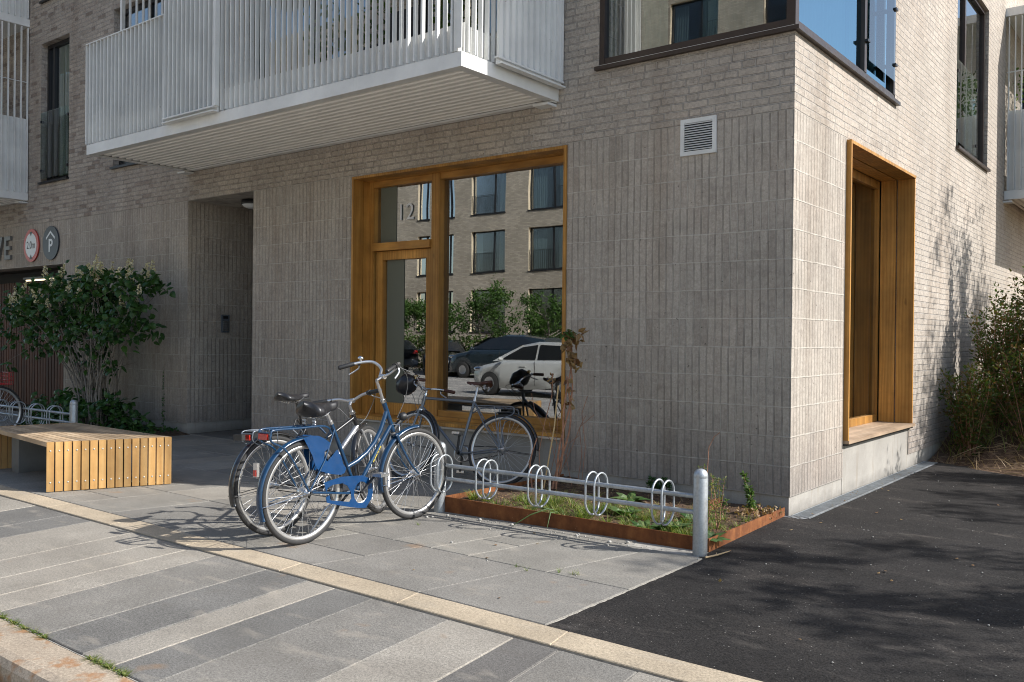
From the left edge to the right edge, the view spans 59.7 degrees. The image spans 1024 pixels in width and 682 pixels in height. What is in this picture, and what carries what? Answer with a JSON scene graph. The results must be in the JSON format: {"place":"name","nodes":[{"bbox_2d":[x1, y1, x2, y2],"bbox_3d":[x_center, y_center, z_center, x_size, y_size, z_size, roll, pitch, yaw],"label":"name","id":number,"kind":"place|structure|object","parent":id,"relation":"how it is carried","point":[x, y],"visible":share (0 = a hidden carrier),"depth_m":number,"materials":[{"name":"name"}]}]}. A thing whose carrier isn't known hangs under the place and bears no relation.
{"place":"outdoors","nodes":[
{"label":"outdoors","id":0,"kind":"place"},
{"bbox_2d":[10,422,189,435],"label":"planting soil","id":1,"kind":"structure","parent":0,"point":[171,433],"depth_m":12.43,"materials":[{"name":"brown soil"}]},
{"bbox_2d":[0,254,175,432],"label":"shrub","id":2,"kind":"object","parent":1,"relation":"on","point":[74,300],"visible":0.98,"depth_m":12.59,"materials":[{"name":"green plant"}]},
{"bbox_2d":[15,418,178,433],"bbox_3d":[-5.992,1.215,12.796,2.746,0.086,1.267,1,0,38],"label":"ground cover","id":3,"kind":"object","parent":1,"relation":"on","point":[151,431],"visible":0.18,"depth_m":12.48,"materials":[{"name":"green plant"}]},
{"bbox_2d":[161,365,164,429],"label":"tall weed","id":4,"kind":"object","parent":1,"relation":"on","point":[163,379],"visible":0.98,"depth_m":12.43,"materials":[{"name":"grey plant"}]},
{"bbox_2d":[0,402,345,455],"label":"ground","id":5,"kind":"structure","parent":0,"point":[3,403],"depth_m":18.15,"materials":[{"name":"soil"}]},
{"bbox_2d":[0,618,134,681],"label":"kerb","id":6,"kind":"structure","parent":5,"relation":"on","point":[25,656],"depth_m":3.84,"materials":[{"name":"stone"}]},
{"bbox_2d":[0,409,708,681],"bbox_3d":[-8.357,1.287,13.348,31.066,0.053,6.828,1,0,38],"label":"pavement","id":7,"kind":"structure","parent":0,"point":[145,608],"depth_m":5.13,"materials":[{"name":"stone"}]},
{"bbox_2d":[0,372,22,424],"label":"bicycle","id":8,"kind":"object","parent":7,"relation":"on","point":[15,396],"visible":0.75,"depth_m":11.92,"materials":[{"name":"grey metal"}]},
{"bbox_2d":[0,399,77,424],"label":"bicycle rack","id":9,"kind":"object","parent":7,"relation":"on","point":[73,413],"visible":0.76,"depth_m":11.60,"materials":[{"name":"metal"}]},
{"bbox_2d":[0,423,171,491],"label":"bench","id":10,"kind":"object","parent":7,"relation":"on","point":[85,456],"visible":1,"depth_m":8.23,"materials":[{"name":"brown wood"}]},
{"bbox_2d":[0,523,579,678],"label":"grass","id":11,"kind":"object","parent":7,"relation":"on","point":[89,657],"visible":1,"depth_m":3.88,"materials":[{"name":"green plant"}]},
{"bbox_2d":[228,388,391,534],"bbox_3d":[-1.464,0.866,6.738,1.653,1.018,0.500,0,0,-45],"label":"bicycle","id":12,"kind":"object","parent":7,"relation":"on","point":[357,432],"visible":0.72,"depth_m":6.45,"materials":[{"name":"metal"}]},
{"bbox_2d":[253,356,446,544],"bbox_3d":[-1.101,0.744,6.452,0.551,1.262,1.846,1,0,37],"label":"bicycle","id":13,"kind":"object","parent":7,"relation":"on","point":[320,456],"visible":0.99,"depth_m":6.22,"materials":[{"name":"blue metal"}]},
{"bbox_2d":[0,485,761,681],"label":"kerb strip","id":14,"kind":"object","parent":7,"relation":"on","point":[654,664],"visible":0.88,"depth_m":4.73,"materials":[{"name":"yellow stone"}]},
{"bbox_2d":[386,374,538,483],"bbox_3d":[-0.530,0.866,8.680,1.702,1.026,0.466,1,-16,23],"label":"bicycle","id":15,"kind":"object","parent":7,"relation":"on","point":[427,415],"visible":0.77,"depth_m":8.64,"materials":[{"name":"metal"}]},
{"bbox_2d":[396,373,419,395],"bbox_3d":[-1.065,0.434,8.936,0.255,0.228,0.178,1,0,32],"label":"bicycle helmet","id":16,"kind":"object","parent":15,"relation":"hanging from","point":[401,384],"visible":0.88,"depth_m":8.87,"materials":[{"name":"black plastic"}]},
{"bbox_2d":[430,442,707,556],"bbox_3d":[0.293,1.132,6.483,2.356,0.614,0.216,1,0,36],"label":"bicycle rack","id":17,"kind":"object","parent":7,"relation":"on","point":[699,496],"visible":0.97,"depth_m":6.26,"materials":[{"name":"metal"}]},
{"bbox_2d":[445,474,784,551],"bbox_3d":[0.848,1.344,7.165,2.246,0.155,1.690,1,0,38],"label":"planter","id":18,"kind":"object","parent":7,"relation":"on","point":[458,503],"visible":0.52,"depth_m":6.84,"materials":[{"name":"metal"}]},
{"bbox_2d":[512,507,557,526],"bbox_3d":[0.176,1.310,6.676,0.289,0.134,0.218,1,0,21],"label":"grass stalk","id":19,"kind":"object","parent":18,"relation":"in","point":[538,512],"depth_m":6.64,"materials":[{"name":"green plant"}]},
{"bbox_2d":[528,372,555,487],"bbox_3d":[0.264,0.788,7.888,0.221,1.029,0.087,1,0,-9],"label":"dry weed","id":20,"kind":"object","parent":18,"relation":"on","point":[552,382],"visible":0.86,"depth_m":7.88,"materials":[{"name":"brown plant"}]},
{"bbox_2d":[543,386,558,487],"bbox_3d":[0.344,0.848,7.862,0.133,0.912,0.015,1,0,-3],"label":"bamboo cane","id":21,"kind":"object","parent":18,"relation":"on","point":[552,434],"visible":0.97,"depth_m":7.86,"materials":[{"name":"brown"}]},
{"bbox_2d":[531,393,593,485],"bbox_3d":[0.388,0.894,8.151,0.248,0.818,0.882,0,0,-42],"label":"dry weed","id":22,"kind":"object","parent":18,"relation":"on","point":[568,443],"visible":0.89,"depth_m":7.99,"materials":[{"name":"brown plant"}]},
{"bbox_2d":[551,328,588,488],"bbox_3d":[0.527,0.595,7.859,0.284,1.426,0.243,1,0,38],"label":"dried vine","id":23,"kind":"object","parent":18,"relation":"on","point":[569,336],"visible":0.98,"depth_m":7.84,"materials":[{"name":"brown plant"}]},
{"bbox_2d":[460,487,752,534],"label":"grass","id":24,"kind":"structure","parent":18,"relation":"on","point":[555,502],"depth_m":6.80,"materials":[{"name":"green plant"}]},
{"bbox_2d":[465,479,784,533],"bbox_3d":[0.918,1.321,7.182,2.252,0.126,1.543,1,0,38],"label":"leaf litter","id":25,"kind":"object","parent":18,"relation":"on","point":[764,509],"visible":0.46,"depth_m":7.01,"materials":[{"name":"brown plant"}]},
{"bbox_2d":[607,505,642,517],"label":"broadleaf plant","id":26,"kind":"object","parent":18,"relation":"on","point":[620,511],"visible":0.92,"depth_m":6.80,"materials":[{"name":"green plant"}]},
{"bbox_2d":[610,491,650,501],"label":"broadleaf plant","id":27,"kind":"object","parent":18,"relation":"on","point":[632,494],"visible":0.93,"depth_m":7.36,"materials":[{"name":"green plant"}]},
{"bbox_2d":[629,519,658,528],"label":"broadleaf plant","id":28,"kind":"object","parent":18,"relation":"on","point":[638,523],"visible":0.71,"depth_m":6.40,"materials":[{"name":"green plant"}]},
{"bbox_2d":[645,475,672,493],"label":"weed","id":29,"kind":"object","parent":18,"relation":"on","point":[657,485],"visible":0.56,"depth_m":7.76,"materials":[{"name":"green plant"}]},
{"bbox_2d":[649,519,692,529],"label":"broadleaf plant","id":30,"kind":"object","parent":18,"relation":"on","point":[683,525],"visible":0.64,"depth_m":6.31,"materials":[{"name":"green plant"}]},
{"bbox_2d":[680,513,708,522],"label":"broadleaf plant","id":31,"kind":"object","parent":18,"relation":"on","point":[684,515],"visible":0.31,"depth_m":6.77,"materials":[{"name":"green plant"}]},
{"bbox_2d":[697,464,720,520],"bbox_3d":[1.427,1.128,6.499,0.135,0.472,0.190,0,0,-34],"label":"weed","id":32,"kind":"object","parent":18,"relation":"on","point":[709,512],"visible":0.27,"depth_m":6.49,"materials":[{"name":"green plant"}]},
{"bbox_2d":[690,530,729,541],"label":"broadleaf plant","id":33,"kind":"object","parent":18,"relation":"on","point":[711,534],"visible":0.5,"depth_m":6.08,"materials":[{"name":"green plant"}]},
{"bbox_2d":[707,432,719,472],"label":"dry weed","id":34,"kind":"object","parent":18,"relation":"on","point":[708,450],"visible":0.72,"depth_m":6.52,"materials":[{"name":"brown plant"}]},
{"bbox_2d":[708,473,726,529],"bbox_3d":[1.474,1.158,6.405,0.140,0.400,0.160,1,0,13],"label":"weed","id":35,"kind":"object","parent":18,"relation":"on","point":[716,509],"visible":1,"depth_m":6.37,"materials":[{"name":"green plant"}]},
{"bbox_2d":[719,498,729,515],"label":"weed","id":36,"kind":"object","parent":18,"relation":"on","point":[726,503],"visible":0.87,"depth_m":6.86,"materials":[{"name":"green plant"}]},
{"bbox_2d":[740,471,758,513],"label":"weed","id":37,"kind":"object","parent":18,"relation":"on","point":[748,490],"visible":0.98,"depth_m":7.00,"materials":[{"name":"green plant"}]},
{"bbox_2d":[358,5,420,51],"bbox_3d":[-1.217,-2.902,8.888,0.450,0.915,0.430,1,0,38],"label":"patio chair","id":38,"kind":"object","parent":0,"point":[419,15],"visible":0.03,"depth_m":9.01,"materials":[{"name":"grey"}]},
{"bbox_2d":[546,462,1023,681],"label":"asphalt","id":39,"kind":"structure","parent":0,"point":[828,611],"depth_m":4.92,"materials":[{"name":"black asphalt"}]},
{"bbox_2d":[413,469,997,597],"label":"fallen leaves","id":40,"kind":"object","parent":39,"relation":"on","point":[791,529],"visible":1,"depth_m":5.80,"materials":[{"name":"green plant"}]},
{"bbox_2d":[425,478,1005,680],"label":"pebbles","id":41,"kind":"object","parent":39,"relation":"on","point":[576,535],"visible":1,"depth_m":6.33,"materials":[{"name":"grey stone"}]},
{"bbox_2d":[705,551,729,557],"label":"twig","id":42,"kind":"object","parent":39,"relation":"on","point":[716,554],"visible":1,"depth_m":5.80,"materials":[{"name":"beige wood"}]},
{"bbox_2d":[928,402,1023,476],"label":"earth bank","id":43,"kind":"structure","parent":0,"point":[998,453],"depth_m":10.54,"materials":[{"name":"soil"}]},
{"bbox_2d":[938,359,999,456],"bbox_3d":[5.524,0.843,10.790,0.741,1.259,0.867,1,0,38],"label":"tall weed","id":44,"kind":"object","parent":43,"relation":"on","point":[970,413],"visible":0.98,"depth_m":10.71,"materials":[{"name":"green plant"}]},
{"bbox_2d":[939,393,1023,457],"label":"grass","id":45,"kind":"structure","parent":43,"relation":"on","point":[989,437],"depth_m":10.85,"materials":[{"name":"green plant"}]},
{"bbox_2d":[962,290,1023,427],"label":"tall weed","id":46,"kind":"object","parent":43,"relation":"on","point":[996,347],"visible":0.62,"depth_m":11.14,"materials":[{"name":"green plant"}]},
{"bbox_2d":[977,337,1023,444],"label":"tall weed","id":47,"kind":"object","parent":43,"relation":"on","point":[1010,406],"visible":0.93,"depth_m":10.64,"materials":[{"name":"green plant"}]},
{"bbox_2d":[987,268,1023,407],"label":"tall weed","id":48,"kind":"object","parent":43,"relation":"on","point":[1016,304],"visible":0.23,"depth_m":12.09,"materials":[{"name":"green plant"}]},
{"bbox_2d":[1011,298,1023,354],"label":"tall weed","id":49,"kind":"object","parent":43,"relation":"on","point":[1020,322],"visible":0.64,"depth_m":11.33,"materials":[{"name":"green plant"}]},
{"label":"asphalt base","id":50,"kind":"structure","parent":0,"visible":0},
{"bbox_2d":[0,0,1023,515],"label":"apartment building","id":51,"kind":"structure","parent":50,"relation":"on","point":[798,272],"depth_m":9.93,"materials":[{"name":"brick"}]},
{"bbox_2d":[0,236,11,260],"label":"wall lettering","id":52,"kind":"object","parent":51,"relation":"attached to","point":[4,240],"depth_m":16.02,"materials":[{"name":"grey metal"}]},
{"bbox_2d":[0,270,63,405],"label":"garage gate","id":53,"kind":"structure","parent":51,"relation":"attached to","point":[39,376],"depth_m":17.00,"materials":[{"name":"grey"}]},
{"bbox_2d":[24,229,39,261],"bbox_3d":[-8.318,-1.655,15.437,0.570,0.570,0.035,1,0,38],"label":"height limit sign","id":54,"kind":"object","parent":51,"relation":"attached to","point":[31,245],"visible":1,"depth_m":15.41,"materials":[{"name":"red"}]},
{"bbox_2d":[23,276,53,280],"bbox_3d":[-8.573,-1.132,16.192,1.200,0.069,0.080,1,0,38],"label":"strip light","id":55,"kind":"object","parent":51,"relation":"attached to","point":[40,278],"visible":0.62,"depth_m":16.22,"materials":[{"name":"white plastic"}]},
{"bbox_2d":[43,226,58,259],"bbox_3d":[-7.751,-1.651,14.993,0.570,0.570,0.033,1,0,38],"label":"parking sign","id":56,"kind":"object","parent":51,"relation":"attached to","point":[50,242],"visible":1,"depth_m":14.97,"materials":[{"name":"grey metal"}]},
{"bbox_2d":[37,37,69,184],"bbox_3d":[-7.620,-3.868,15.030,1.030,2.395,0.267,1,0,38],"label":"window","id":57,"kind":"structure","parent":51,"relation":"in","point":[64,45],"depth_m":15.19,"materials":[{"name":"grey"}]},
{"bbox_2d":[109,0,160,169],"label":"window","id":58,"kind":"structure","parent":51,"relation":"in","point":[122,164],"depth_m":13.51,"materials":[{"name":"grey metal"}]},
{"bbox_2d":[221,315,229,332],"bbox_3d":[-4.168,-0.253,12.959,0.030,0.260,0.130,1,0,38],"label":"door intercom","id":59,"kind":"object","parent":51,"relation":"attached to","point":[225,322],"depth_m":12.95,"materials":[{"name":"grey paint"}]},
{"bbox_2d":[241,199,252,208],"bbox_3d":[-3.585,-1.885,12.328,0.310,0.115,0.310,1,0,38],"label":"ceiling lamp","id":60,"kind":"object","parent":51,"relation":"attached to","point":[247,203],"visible":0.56,"depth_m":12.20,"materials":[{"name":"grey"}]},
{"bbox_2d":[259,0,315,78],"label":"balcony door","id":61,"kind":"structure","parent":51,"relation":"in","point":[260,0],"depth_m":11.06,"materials":[{"name":"grey"}]},
{"bbox_2d":[303,0,345,63],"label":"balcony plant","id":62,"kind":"object","parent":51,"relation":"on","point":[326,35],"visible":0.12,"depth_m":9.94,"materials":[{"name":"green plant"}]},
{"bbox_2d":[357,0,391,51],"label":"balcony plant","id":63,"kind":"object","parent":51,"relation":"on","point":[384,4],"visible":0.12,"depth_m":9.38,"materials":[{"name":"green plant"}]},
{"bbox_2d":[375,248,430,416],"bbox_3d":[-1.220,-0.092,10.256,0.910,1.900,0.090,1,0,38],"label":"shop door","id":64,"kind":"structure","parent":51,"relation":"in","point":[390,265],"depth_m":10.37,"materials":[{"name":"brown wood"}]},
{"bbox_2d":[419,0,426,32],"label":"window","id":65,"kind":"structure","parent":51,"relation":"in","point":[419,0],"depth_m":9.87,"materials":[{"name":"grey"}]},
{"bbox_2d":[433,0,483,29],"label":"balcony plant","id":66,"kind":"object","parent":51,"relation":"on","point":[441,13],"visible":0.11,"depth_m":8.54,"materials":[{"name":"green plant"}]},
{"bbox_2d":[349,145,567,439],"bbox_3d":[-0.575,-0.478,9.576,3.025,2.817,0.385,1,0,38],"label":"shop window","id":67,"kind":"structure","parent":51,"relation":"in","point":[374,196],"depth_m":9.92,"materials":[{"name":"brown wood"}]},
{"bbox_2d":[680,115,716,156],"bbox_3d":[1.601,-1.761,7.660,0.335,0.315,0.017,1,0,38],"label":"ventilation grille","id":68,"kind":"object","parent":51,"relation":"attached to","point":[698,136],"visible":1,"depth_m":7.66,"materials":[{"name":"white metal"}]},
{"bbox_2d":[594,0,900,105],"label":"corner window","id":69,"kind":"structure","parent":51,"relation":"in","point":[860,35],"depth_m":8.14,"materials":[{"name":"brown metal"}]},
{"bbox_2d":[843,139,915,445],"bbox_3d":[3.548,-0.442,9.265,0.675,2.810,2.320,1,0,38],"label":"side window","id":70,"kind":"structure","parent":51,"relation":"in","point":[862,428],"depth_m":10.03,"materials":[{"name":"brown wood"}]},
{"bbox_2d":[956,0,990,171],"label":"window","id":71,"kind":"structure","parent":51,"relation":"in","point":[971,15],"depth_m":12.80,"materials":[{"name":"brown metal"}]},
{"bbox_2d":[1013,67,1023,108],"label":"balcony plant","id":72,"kind":"object","parent":51,"relation":"on","point":[1018,84],"visible":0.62,"depth_m":14.48,"materials":[{"name":"green plant"}]},
{"bbox_2d":[1021,78,1023,207],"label":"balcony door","id":73,"kind":"structure","parent":51,"relation":"in","point":[1022,78],"depth_m":16.39,"materials":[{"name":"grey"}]},
{"bbox_2d":[783,461,937,518],"bbox_3d":[3.546,1.441,8.801,0.249,0.060,4.305,1,0,38],"label":"drain grating","id":74,"kind":"object","parent":50,"relation":"on","point":[825,506],"visible":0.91,"depth_m":8.30,"materials":[{"name":"metal"}]}
]}

